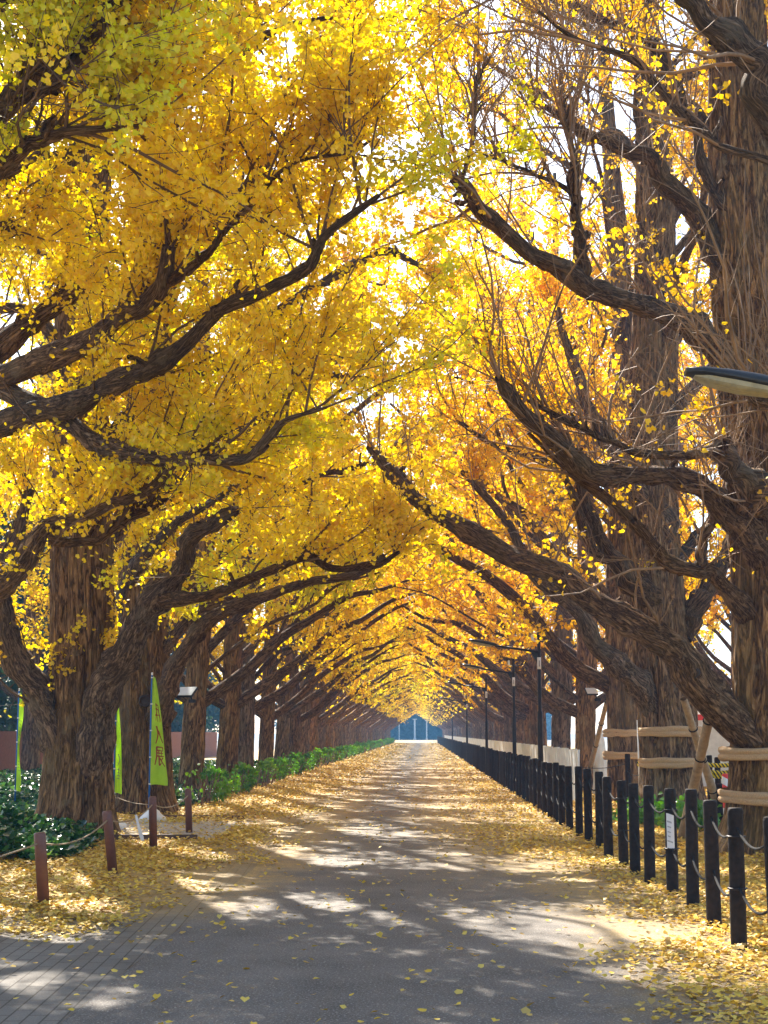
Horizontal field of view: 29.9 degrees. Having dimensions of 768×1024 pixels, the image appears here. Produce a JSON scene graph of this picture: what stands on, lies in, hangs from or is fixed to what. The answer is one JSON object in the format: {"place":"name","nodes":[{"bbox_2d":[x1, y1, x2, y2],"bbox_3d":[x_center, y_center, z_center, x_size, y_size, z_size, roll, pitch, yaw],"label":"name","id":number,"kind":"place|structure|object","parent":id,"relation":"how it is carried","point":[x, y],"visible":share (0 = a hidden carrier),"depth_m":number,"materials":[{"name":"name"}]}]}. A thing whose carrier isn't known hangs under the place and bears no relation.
{"place":"outdoors","nodes":[
{"label":"outdoors","id":0,"kind":"place"},
{"bbox_2d":[121,821,252,838],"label":"side path","id":1,"kind":"structure","parent":0,"point":[177,829],"depth_m":22.80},
{"bbox_2d":[96,834,197,839],"bbox_3d":[-3.440,4.647,20.582,1.550,0.070,0.070,0,-9,2],"label":"edging board","id":2,"kind":"object","parent":1,"relation":"on","point":[126,836],"visible":0.39,"depth_m":20.55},
{"bbox_2d":[0,740,413,1023],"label":"pavement","id":3,"kind":"structure","parent":0,"point":[45,988],"depth_m":10.89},
{"bbox_2d":[0,0,730,733],"label":"sky","id":4,"kind":"structure","parent":0,"point":[725,655],"materials":[{"name":"white"}]},
{"bbox_2d":[0,740,766,1021],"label":"soil verge","id":5,"kind":"structure","parent":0,"point":[256,757],"depth_m":17.49,"materials":[{"name":"soil"}]},
{"bbox_2d":[14,688,23,800],"bbox_3d":[-6.663,4.410,26.307,0.139,2.364,0.068,-4,-10,24],"label":"banner","id":6,"kind":"object","parent":5,"relation":"on","point":[20,711],"visible":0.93,"depth_m":26.33,"materials":[{"name":"green fabric"}]},
{"bbox_2d":[34,832,48,904],"bbox_3d":[-3.029,3.195,12.748,0.104,0.706,0.104,-6,-9,1],"label":"short post","id":7,"kind":"object","parent":5,"relation":"on","point":[41,866],"visible":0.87,"depth_m":12.72,"materials":[{"name":"brown paint"}]},
{"bbox_2d":[0,795,187,856],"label":"rope","id":8,"kind":"object","parent":7,"relation":"attached to","point":[88,834],"visible":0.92,"depth_m":14.54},
{"bbox_2d":[0,103,125,653],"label":"ginkgo tree","id":9,"kind":"object","parent":5,"relation":"on","point":[44,613],"visible":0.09,"depth_m":37.94,"materials":[{"name":"yellow plant"}]},
{"bbox_2d":[0,731,216,771],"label":"board fence","id":10,"kind":"object","parent":5,"relation":"on","point":[7,749],"visible":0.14,"depth_m":48.52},
{"bbox_2d":[102,810,117,873],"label":"short post","id":11,"kind":"object","parent":5,"relation":"on","point":[110,843],"visible":0.84,"depth_m":15.55,"materials":[{"name":"brown paint"}]},
{"bbox_2d":[0,205,223,770],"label":"ginkgo tree","id":12,"kind":"object","parent":5,"relation":"on","point":[30,755],"visible":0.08,"depth_m":45.06,"materials":[{"name":"yellow plant"}]},
{"bbox_2d":[113,709,121,793],"bbox_3d":[-4.237,3.984,22.972,0.158,2.195,0.074,-2,-9,16],"label":"banner","id":13,"kind":"object","parent":5,"relation":"on","point":[117,771],"visible":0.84,"depth_m":22.97,"materials":[{"name":"green fabric"}]},
{"bbox_2d":[0,756,293,860],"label":"ivy","id":14,"kind":"object","parent":5,"relation":"on","point":[20,825],"visible":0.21,"depth_m":19.03,"materials":[{"name":"green plant"}]},
{"bbox_2d":[148,796,156,849],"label":"short post","id":15,"kind":"object","parent":5,"relation":"on","point":[153,823],"visible":0.84,"depth_m":18.75,"materials":[{"name":"brown paint"}]},
{"bbox_2d":[148,672,167,807],"bbox_3d":[-3.872,4.059,24.767,0.337,2.591,0.078,-1,-9,7],"label":"banner","id":16,"kind":"object","parent":5,"relation":"on","point":[157,770],"visible":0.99,"depth_m":24.77,"materials":[{"name":"green fabric"}]},
{"bbox_2d":[0,0,363,289],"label":"ginkgo tree","id":17,"kind":"object","parent":5,"relation":"on","point":[130,59],"visible":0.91,"depth_m":11.60,"materials":[{"name":"yellow plant"}]},
{"bbox_2d":[185,789,191,832],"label":"short post","id":18,"kind":"object","parent":5,"relation":"on","point":[188,811],"visible":0.84,"depth_m":21.91,"materials":[{"name":"brown paint"}]},
{"bbox_2d":[174,761,220,807],"bbox_3d":[-3.868,5.634,29.718,0.864,0.984,1.662,-1,-9,6],"label":"shrub","id":19,"kind":"object","parent":5,"relation":"on","point":[204,785],"visible":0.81,"depth_m":30.04,"materials":[{"name":"green plant"}]},
{"bbox_2d":[196,764,232,802],"bbox_3d":[-3.713,5.972,31.545,0.720,0.859,2.263,2,-9,-11],"label":"shrub","id":20,"kind":"object","parent":5,"relation":"on","point":[222,793],"visible":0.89,"depth_m":30.85,"materials":[{"name":"green plant"}]},
{"bbox_2d":[228,761,256,791],"bbox_3d":[-3.593,6.786,36.730,0.750,0.819,2.356,1,-9,-7],"label":"shrub","id":21,"kind":"object","parent":5,"relation":"on","point":[248,768],"visible":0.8,"depth_m":36.19,"materials":[{"name":"green plant"}]},
{"bbox_2d":[0,0,497,833],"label":"ginkgo tree","id":22,"kind":"object","parent":5,"relation":"on","point":[72,698],"visible":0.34,"depth_m":21.40,"materials":[{"name":"yellow plant"}]},
{"bbox_2d":[20,84,479,778],"bbox_3d":[-3.784,-2.491,38.693,13.680,20.235,9.342,8,-12,-41],"label":"ginkgo tree","id":23,"kind":"object","parent":5,"relation":"on","point":[232,702],"visible":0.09,"depth_m":38.59,"materials":[{"name":"yellow plant"}]},
{"bbox_2d":[15,0,504,789],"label":"ginkgo tree","id":24,"kind":"object","parent":5,"relation":"on","point":[199,668],"visible":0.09,"depth_m":33.41,"materials":[{"name":"yellow plant"}]},
{"bbox_2d":[0,0,530,814],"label":"ginkgo tree","id":25,"kind":"object","parent":5,"relation":"on","point":[196,624],"visible":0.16,"depth_m":27.18,"materials":[{"name":"yellow plant"}]},
{"bbox_2d":[253,757,278,785],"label":"shrub","id":26,"kind":"object","parent":5,"relation":"on","point":[261,764],"visible":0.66,"depth_m":41.15,"materials":[{"name":"green plant"}]},
{"bbox_2d":[0,0,545,604],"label":"ginkgo tree","id":27,"kind":"object","parent":5,"relation":"on","point":[342,102],"visible":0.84,"depth_m":14.70,"materials":[{"name":"yellow plant"}]},
{"bbox_2d":[124,288,449,767],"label":"ginkgo tree","id":28,"kind":"object","parent":5,"relation":"on","point":[269,715],"visible":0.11,"depth_m":48.97,"materials":[{"name":"yellow plant"}]},
{"bbox_2d":[113,151,462,773],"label":"ginkgo tree","id":29,"kind":"object","parent":5,"relation":"on","point":[250,709],"visible":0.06,"depth_m":43.49,"materials":[{"name":"yellow plant"}]},
{"bbox_2d":[169,290,453,761],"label":"ginkgo tree","id":30,"kind":"object","parent":5,"relation":"on","point":[282,733],"visible":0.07,"depth_m":53.52,"materials":[{"name":"yellow plant"}]},
{"bbox_2d":[182,389,449,760],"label":"ginkgo tree","id":31,"kind":"object","parent":5,"relation":"on","point":[296,719],"visible":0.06,"depth_m":58.71,"materials":[{"name":"yellow plant"}]},
{"bbox_2d":[219,417,436,751],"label":"ginkgo tree","id":32,"kind":"object","parent":5,"relation":"on","point":[316,720],"visible":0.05,"depth_m":70.15,"materials":[{"name":"yellow plant"}]},
{"bbox_2d":[215,374,453,754],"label":"ginkgo tree","id":33,"kind":"object","parent":5,"relation":"on","point":[305,736],"visible":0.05,"depth_m":64.88,"materials":[{"name":"yellow plant"}]},
{"bbox_2d":[256,449,412,748],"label":"ginkgo tree","id":34,"kind":"object","parent":5,"relation":"on","point":[328,727],"visible":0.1,"depth_m":79.97,"materials":[{"name":"yellow plant"}]},
{"bbox_2d":[262,608,413,746],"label":"ginkgo tree","id":35,"kind":"object","parent":5,"relation":"on","point":[340,727],"visible":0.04,"depth_m":90.84,"materials":[{"name":"yellow plant"}]},
{"bbox_2d":[262,461,435,750],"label":"ginkgo tree","id":36,"kind":"object","parent":5,"relation":"on","point":[322,735],"visible":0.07,"depth_m":74.56,"materials":[{"name":"yellow plant"}]},
{"bbox_2d":[263,497,436,747],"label":"ginkgo tree","id":37,"kind":"object","parent":5,"relation":"on","point":[340,722],"visible":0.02,"depth_m":85.73,"materials":[{"name":"yellow plant"}]},
{"bbox_2d":[299,601,417,745],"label":"ginkgo tree","id":38,"kind":"object","parent":5,"relation":"on","point":[348,726],"visible":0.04,"depth_m":101.62,"materials":[{"name":"yellow plant"}]},
{"bbox_2d":[0,742,767,1023],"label":"fallen leaves","id":39,"kind":"object","parent":5,"relation":"on","point":[140,851],"visible":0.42,"depth_m":15.07,"materials":[{"name":"yellow plant"}]},
{"bbox_2d":[343,652,431,744],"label":"ginkgo tree","id":40,"kind":"object","parent":5,"relation":"on","point":[364,718],"visible":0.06,"depth_m":106.30,"materials":[{"name":"yellow plant"}]},
{"bbox_2d":[412,658,482,738],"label":"ginkgo tree","id":41,"kind":"object","parent":5,"relation":"on","point":[480,727],"visible":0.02,"depth_m":106.31,"materials":[{"name":"yellow plant"}]},
{"bbox_2d":[410,626,489,721],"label":"ginkgo tree","id":42,"kind":"object","parent":5,"relation":"on","point":[462,703],"visible":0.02,"depth_m":94.75,"materials":[{"name":"yellow plant"}]},
{"bbox_2d":[447,677,492,770],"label":"street lamp","id":43,"kind":"object","parent":5,"relation":"on","point":[486,721],"visible":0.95,"depth_m":51.47,"materials":[{"name":"metal"}]},
{"bbox_2d":[396,554,546,738],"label":"ginkgo tree","id":44,"kind":"object","parent":5,"relation":"on","point":[469,712],"visible":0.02,"depth_m":100.31,"materials":[{"name":"yellow plant"}]},
{"bbox_2d":[408,610,549,738],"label":"ginkgo tree","id":45,"kind":"object","parent":5,"relation":"on","point":[473,722],"visible":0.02,"depth_m":112.31,"materials":[{"name":"yellow plant"}]},
{"bbox_2d":[397,476,574,740],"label":"ginkgo tree","id":46,"kind":"object","parent":5,"relation":"on","point":[482,713],"visible":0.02,"depth_m":82.83,"materials":[{"name":"yellow plant"}]},
{"bbox_2d":[398,491,575,739],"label":"ginkgo tree","id":47,"kind":"object","parent":5,"relation":"on","point":[490,730],"visible":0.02,"depth_m":89.11,"materials":[{"name":"yellow plant"}]},
{"bbox_2d":[378,312,603,743],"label":"ginkgo tree","id":48,"kind":"object","parent":5,"relation":"on","point":[506,707],"visible":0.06,"depth_m":59.39,"materials":[{"name":"yellow plant"}]},
{"bbox_2d":[462,659,522,753],"bbox_3d":[2.906,5.694,38.316,1.645,3.570,0.190,0,-9,2],"label":"street lamp","id":49,"kind":"object","parent":5,"relation":"on","point":[510,674],"visible":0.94,"depth_m":38.45,"materials":[{"name":"metal"}]},
{"bbox_2d":[382,412,605,741],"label":"ginkgo tree","id":50,"kind":"object","parent":5,"relation":"on","point":[505,720],"visible":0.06,"depth_m":71.25,"materials":[{"name":"yellow plant"}]},
{"bbox_2d":[392,421,600,740],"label":"ginkgo tree","id":51,"kind":"object","parent":5,"relation":"on","point":[501,726],"visible":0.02,"depth_m":76.71,"materials":[{"name":"yellow plant"}]},
{"bbox_2d":[394,352,607,742],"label":"ginkgo tree","id":52,"kind":"object","parent":5,"relation":"on","point":[519,725],"visible":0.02,"depth_m":65.15,"materials":[{"name":"yellow plant"}]},
{"bbox_2d":[469,632,551,759],"bbox_3d":[2.492,4.133,28.142,1.645,3.570,0.190,0,-9,2],"label":"street lamp","id":53,"kind":"object","parent":5,"relation":"on","point":[536,654],"visible":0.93,"depth_m":28.27,"materials":[{"name":"metal"}]},
{"bbox_2d":[444,735,579,799],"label":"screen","id":54,"kind":"object","parent":5,"relation":"on","point":[564,756],"visible":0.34,"depth_m":39.12,"materials":[{"name":"metal"}]},
{"bbox_2d":[268,0,767,857],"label":"ginkgo tree","id":55,"kind":"object","parent":5,"relation":"on","point":[736,714],"visible":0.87,"depth_m":17.74,"materials":[{"name":"yellow plant"}]},
{"bbox_2d":[717,787,767,806],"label":"burlap band","id":56,"kind":"object","parent":55,"relation":"attached to","point":[744,798],"visible":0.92,"depth_m":17.80,"materials":[{"name":"fabric"}]},
{"bbox_2d":[718,746,767,761],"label":"burlap band","id":57,"kind":"object","parent":55,"relation":"attached to","point":[728,753],"visible":0.94,"depth_m":17.91,"materials":[{"name":"fabric"}]},
{"bbox_2d":[275,0,767,802],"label":"ginkgo tree","id":58,"kind":"object","parent":5,"relation":"on","point":[621,708],"visible":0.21,"depth_m":31.55,"materials":[{"name":"yellow plant"}]},
{"bbox_2d":[602,729,636,736],"bbox_3d":[5.258,4.885,31.802,0.860,0.208,0.869,0,-9,2],"label":"burlap band","id":59,"kind":"object","parent":58,"relation":"attached to","point":[620,733],"visible":0.74,"depth_m":31.44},
{"bbox_2d":[602,751,637,759],"bbox_3d":[5.259,5.355,31.727,0.883,0.213,0.869,0,-9,2],"label":"burlap band","id":60,"kind":"object","parent":58,"relation":"attached to","point":[609,755],"visible":0.69,"depth_m":31.36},
{"bbox_2d":[349,232,703,745],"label":"ginkgo tree","id":61,"kind":"object","parent":5,"relation":"on","point":[530,709],"visible":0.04,"depth_m":53.72,"materials":[{"name":"yellow plant"}]},
{"bbox_2d":[357,173,718,749],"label":"ginkgo tree","id":62,"kind":"object","parent":5,"relation":"on","point":[560,729],"visible":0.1,"depth_m":47.22,"materials":[{"name":"yellow plant"}]},
{"bbox_2d":[537,759,542,811],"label":"wooden post","id":63,"kind":"object","parent":5,"relation":"on","point":[539,787],"visible":0.69,"depth_m":27.86,"materials":[{"name":"brown wood"}]},
{"bbox_2d":[366,143,721,787],"bbox_3d":[4.591,-1.927,40.230,9.764,19.544,11.054,5,-10,-30],"label":"ginkgo tree","id":64,"kind":"object","parent":5,"relation":"on","point":[582,711],"visible":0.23,"depth_m":39.33,"materials":[{"name":"yellow plant"}]},
{"bbox_2d":[541,762,546,814],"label":"wooden post","id":65,"kind":"object","parent":5,"relation":"on","point":[544,788],"visible":0.64,"depth_m":26.76,"materials":[{"name":"brown wood"}]},
{"bbox_2d":[546,763,552,817],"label":"wooden post","id":66,"kind":"object","parent":5,"relation":"on","point":[549,766],"visible":0.66,"depth_m":25.68,"materials":[{"name":"brown wood"}]},
{"bbox_2d":[553,762,558,821],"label":"wooden post","id":67,"kind":"object","parent":5,"relation":"on","point":[555,794],"visible":0.72,"depth_m":24.59,"materials":[{"name":"brown wood"}]},
{"bbox_2d":[558,765,565,824],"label":"wooden post","id":68,"kind":"object","parent":5,"relation":"on","point":[562,811],"visible":0.71,"depth_m":23.50,"materials":[{"name":"brown wood"}]},
{"bbox_2d":[363,0,767,502],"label":"ginkgo tree","id":69,"kind":"object","parent":5,"relation":"on","point":[738,44],"visible":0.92,"depth_m":12.79,"materials":[{"name":"yellow plant"}]},
{"bbox_2d":[565,766,573,830],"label":"wooden post","id":70,"kind":"object","parent":5,"relation":"on","point":[568,798],"visible":0.77,"depth_m":22.43,"materials":[{"name":"brown wood"}]},
{"bbox_2d":[376,0,767,803],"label":"ginkgo tree","id":71,"kind":"object","parent":5,"relation":"on","point":[652,690],"visible":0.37,"depth_m":25.46,"materials":[{"name":"yellow plant"}]},
{"bbox_2d":[638,757,694,768],"bbox_3d":[5.095,4.437,25.491,1.180,0.207,1.188,0,-9,2],"label":"burlap band","id":72,"kind":"object","parent":71,"relation":"attached to","point":[663,762],"visible":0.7,"depth_m":24.98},
{"bbox_2d":[638,726,701,736],"bbox_3d":[5.091,3.897,25.578,1.162,0.200,1.163,0,-9,2],"label":"burlap band","id":73,"kind":"object","parent":71,"relation":"attached to","point":[674,731],"visible":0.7,"depth_m":25.06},
{"bbox_2d":[575,766,582,835],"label":"wooden post","id":74,"kind":"object","parent":5,"relation":"on","point":[578,815],"visible":0.81,"depth_m":21.29,"materials":[{"name":"brown wood"}]},
{"bbox_2d":[583,768,592,842],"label":"wooden post","id":75,"kind":"object","parent":5,"relation":"on","point":[588,828],"visible":0.78,"depth_m":20.00,"materials":[{"name":"brown wood"}]},
{"bbox_2d":[582,700,606,790],"bbox_3d":[5.073,5.726,34.652,0.139,2.306,3.590,0,-9,-2],"label":"support pole","id":76,"kind":"object","parent":5,"relation":"on","point":[596,741],"visible":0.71,"depth_m":34.18,"materials":[{"name":"brown wood"}]},
{"bbox_2d":[595,772,603,848],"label":"wooden post","id":77,"kind":"object","parent":5,"relation":"on","point":[599,810],"visible":0.67,"depth_m":18.82,"materials":[{"name":"brown wood"}]},
{"bbox_2d":[592,732,606,793],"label":"wall","id":78,"kind":"structure","parent":5,"relation":"on","point":[600,762],"depth_m":35.22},
{"bbox_2d":[602,776,613,857],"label":"wooden post","id":79,"kind":"object","parent":5,"relation":"on","point":[607,819],"visible":0.81,"depth_m":17.42,"materials":[{"name":"brown wood"}]},
{"bbox_2d":[616,780,628,866],"bbox_3d":[2.726,3.648,16.436,0.139,1.150,0.144,5,-10,-33],"label":"wooden post","id":80,"kind":"object","parent":5,"relation":"on","point":[623,853],"visible":0.85,"depth_m":16.41,"materials":[{"name":"brown wood"}]},
{"bbox_2d":[628,783,640,874],"bbox_3d":[2.704,3.513,15.540,0.118,1.150,0.116,7,-11,-38],"label":"wooden post","id":81,"kind":"object","parent":5,"relation":"on","point":[634,848],"visible":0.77,"depth_m":15.51,"materials":[{"name":"brown wood"}]},
{"bbox_2d":[553,358,730,674],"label":"ginkgo tree","id":82,"kind":"object","parent":5,"relation":"on","point":[604,574],"visible":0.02,"depth_m":61.91,"materials":[{"name":"yellow plant"}]},
{"bbox_2d":[643,785,655,883],"bbox_3d":[2.684,3.349,14.566,0.114,1.150,0.114,-1,-9,8],"label":"wooden post","id":83,"kind":"object","parent":5,"relation":"on","point":[649,852],"visible":0.8,"depth_m":14.54,"materials":[{"name":"brown wood"}]},
{"bbox_2d":[598,293,732,687],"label":"ginkgo tree","id":84,"kind":"object","parent":5,"relation":"on","point":[701,647],"visible":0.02,"depth_m":53.45,"materials":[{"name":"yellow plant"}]},
{"bbox_2d":[663,788,678,894],"bbox_3d":[2.716,3.196,13.609,0.139,1.150,0.144,-1,-9,5],"label":"wooden post","id":85,"kind":"object","parent":5,"relation":"on","point":[672,880],"visible":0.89,"depth_m":13.57,"materials":[{"name":"brown wood"}]},
{"bbox_2d":[493,767,766,914],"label":"rope","id":86,"kind":"object","parent":85,"relation":"attached to","point":[719,886],"visible":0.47,"depth_m":13.45,"materials":[{"name":"fabric"}]},
{"bbox_2d":[666,813,674,847],"bbox_3d":[2.700,3.013,13.578,0.071,0.341,0.013,-3,-9,17],"label":"paper notice","id":87,"kind":"object","parent":85,"relation":"attached to","point":[670,829],"visible":1,"depth_m":13.58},
{"bbox_2d":[685,789,699,907],"bbox_3d":[2.691,3.004,12.574,0.115,1.150,0.115,-7,-12,40],"label":"wooden post","id":88,"kind":"object","parent":5,"relation":"on","point":[692,876],"visible":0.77,"depth_m":12.54,"materials":[{"name":"brown wood"}]},
{"bbox_2d":[493,753,763,850],"bbox_3d":[3.112,5.397,30.512,0.137,0.150,43.208,0,-9,2],"label":"rope","id":89,"kind":"object","parent":88,"relation":"attached to","point":[719,833],"visible":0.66,"depth_m":13.53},
{"bbox_2d":[677,718,711,838],"bbox_3d":[4.269,3.457,19.543,0.157,2.239,2.215,0,-9,-2],"label":"support pole","id":90,"kind":"object","parent":5,"relation":"on","point":[699,761],"visible":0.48,"depth_m":19.44,"materials":[{"name":"brown wood"}]},
{"bbox_2d":[680,696,716,800],"bbox_3d":[4.864,3.865,21.793,0.143,2.100,1.832,-5,-10,31],"label":"support pole","id":91,"kind":"object","parent":5,"relation":"on","point":[706,771],"visible":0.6,"depth_m":21.51,"materials":[{"name":"brown wood"}]},
{"bbox_2d":[676,152,730,627],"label":"ginkgo tree","id":92,"kind":"object","parent":5,"relation":"on","point":[689,506],"visible":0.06,"depth_m":40.96,"materials":[{"name":"yellow plant"}]},
{"bbox_2d":[676,216,732,663],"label":"ginkgo tree","id":93,"kind":"object","parent":5,"relation":"on","point":[686,356],"visible":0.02,"depth_m":49.45,"materials":[{"name":"yellow plant"}]},
{"bbox_2d":[703,800,721,927],"bbox_3d":[2.585,2.853,11.336,0.116,1.150,0.118,-7,-11,36],"label":"wooden post","id":94,"kind":"object","parent":5,"relation":"on","point":[712,890],"visible":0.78,"depth_m":11.31,"materials":[{"name":"brown wood"}]},
{"bbox_2d":[698,688,731,785],"bbox_3d":[9.715,6.379,41.225,3.255,2.900,3.080,0,-9,2],"label":"event tent","id":95,"kind":"object","parent":5,"relation":"on","point":[717,740],"depth_m":39.74,"materials":[{"name":"fabric"}]},
{"bbox_2d":[684,366,767,397],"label":"street lamp","id":96,"kind":"object","parent":5,"relation":"on","point":[740,382],"visible":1,"depth_m":7.22,"materials":[{"name":"metal"}]},
{"bbox_2d":[726,807,747,949],"bbox_3d":[2.501,2.679,10.191,0.139,1.150,0.144,-3,-9,25],"label":"wooden post","id":97,"kind":"object","parent":5,"relation":"on","point":[738,926],"visible":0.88,"depth_m":10.16,"materials":[{"name":"brown wood"}]},
{"bbox_2d":[763,817,767,919],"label":"wooden post","id":98,"kind":"object","parent":5,"relation":"on","point":[765,828],"visible":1,"depth_m":9.15,"materials":[{"name":"brown wood"}]},
{"bbox_2d":[217,734,606,750],"bbox_3d":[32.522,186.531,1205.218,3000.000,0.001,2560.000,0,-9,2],"label":"ground","id":99,"kind":"structure","parent":0,"point":[256,742],"depth_m":260.39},
{"bbox_2d":[0,466,46,730],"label":"evergreen tree","id":100,"kind":"object","parent":99,"relation":"on","point":[6,719],"visible":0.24,"depth_m":53.23,"materials":[{"name":"green plant"}]},
{"bbox_2d":[0,546,49,730],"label":"evergreen tree","id":101,"kind":"object","parent":99,"relation":"on","point":[20,600],"visible":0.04,"depth_m":62.72,"materials":[{"name":"green plant"}]},
{"bbox_2d":[205,653,219,734],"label":"evergreen tree","id":102,"kind":"object","parent":99,"relation":"on","point":[214,712],"visible":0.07,"depth_m":117.43,"materials":[{"name":"green plant"}]},
{"bbox_2d":[390,715,414,739],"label":"evergreen tree","id":103,"kind":"object","parent":99,"relation":"on","point":[405,727],"visible":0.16,"depth_m":325.42,"materials":[{"name":"plant"}]},
{"bbox_2d":[405,713,435,739],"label":"evergreen tree","id":104,"kind":"object","parent":99,"relation":"on","point":[421,729],"visible":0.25,"depth_m":324.37,"materials":[{"name":"plant"}]},
{"bbox_2d":[60,740,767,1023],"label":"road","id":105,"kind":"structure","parent":0,"point":[365,973],"depth_m":10.64,"materials":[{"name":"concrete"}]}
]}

